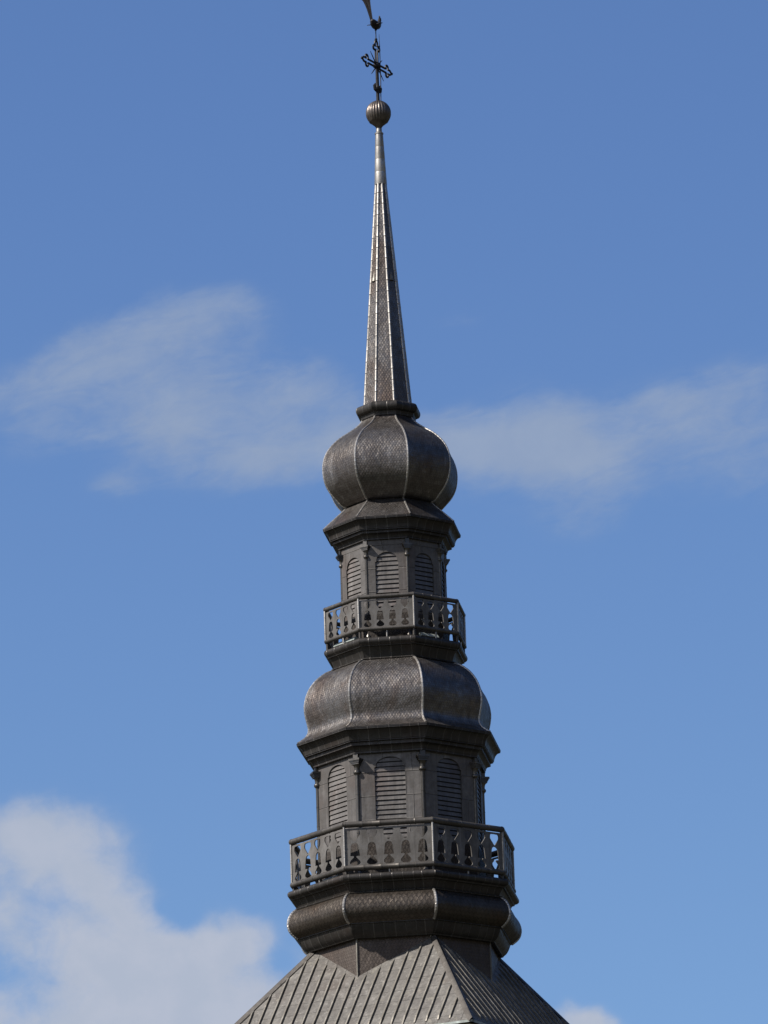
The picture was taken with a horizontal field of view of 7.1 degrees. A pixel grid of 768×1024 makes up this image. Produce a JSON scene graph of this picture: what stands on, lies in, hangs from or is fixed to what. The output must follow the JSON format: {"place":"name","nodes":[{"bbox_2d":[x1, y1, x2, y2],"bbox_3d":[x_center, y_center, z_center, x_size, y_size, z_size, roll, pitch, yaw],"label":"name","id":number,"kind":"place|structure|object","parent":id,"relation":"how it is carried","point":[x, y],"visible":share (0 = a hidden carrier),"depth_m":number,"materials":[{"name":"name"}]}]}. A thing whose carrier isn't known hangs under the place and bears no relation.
{"place":"outdoors","nodes":[
{"label":"outdoors","id":0,"kind":"place"},
{"bbox_2d":[0,0,767,1023],"label":"sky","id":1,"kind":"structure","parent":0,"point":[577,190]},
{"bbox_3d":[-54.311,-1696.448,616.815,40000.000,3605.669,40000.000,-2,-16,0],"label":"ground","id":2,"kind":"structure","parent":0,"visible":0},
{"bbox_2d":[235,100,568,1023],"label":"church tower","id":3,"kind":"structure","parent":2,"relation":"on","point":[407,916],"depth_m":132.07,"materials":[{"name":"metal"}]},
{"bbox_2d":[333,636,357,646],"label":"metal strip","id":4,"kind":"object","parent":3,"relation":"on","point":[345,641],"visible":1,"depth_m":133.47,"materials":[{"name":"grey metal"}]},
{"bbox_2d":[361,38,392,99],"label":"cross","id":5,"kind":"object","parent":3,"relation":"on","point":[376,67],"visible":1,"depth_m":137.89,"materials":[{"name":"black metal"}]},
{"bbox_2d":[362,0,381,37],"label":"weathercock","id":6,"kind":"object","parent":5,"relation":"on","point":[375,24],"visible":1,"depth_m":138.15,"materials":[{"name":"black metal"}]},
{"bbox_2d":[376,39,381,100],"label":"lightning rod","id":7,"kind":"object","parent":5,"relation":"attached to","point":[380,91],"visible":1,"depth_m":137.90,"materials":[{"name":"black metal"}]},
{"bbox_2d":[419,632,438,637],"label":"metal strip","id":8,"kind":"object","parent":3,"relation":"on","point":[426,634],"visible":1,"depth_m":133.13,"materials":[{"name":"grey metal"}]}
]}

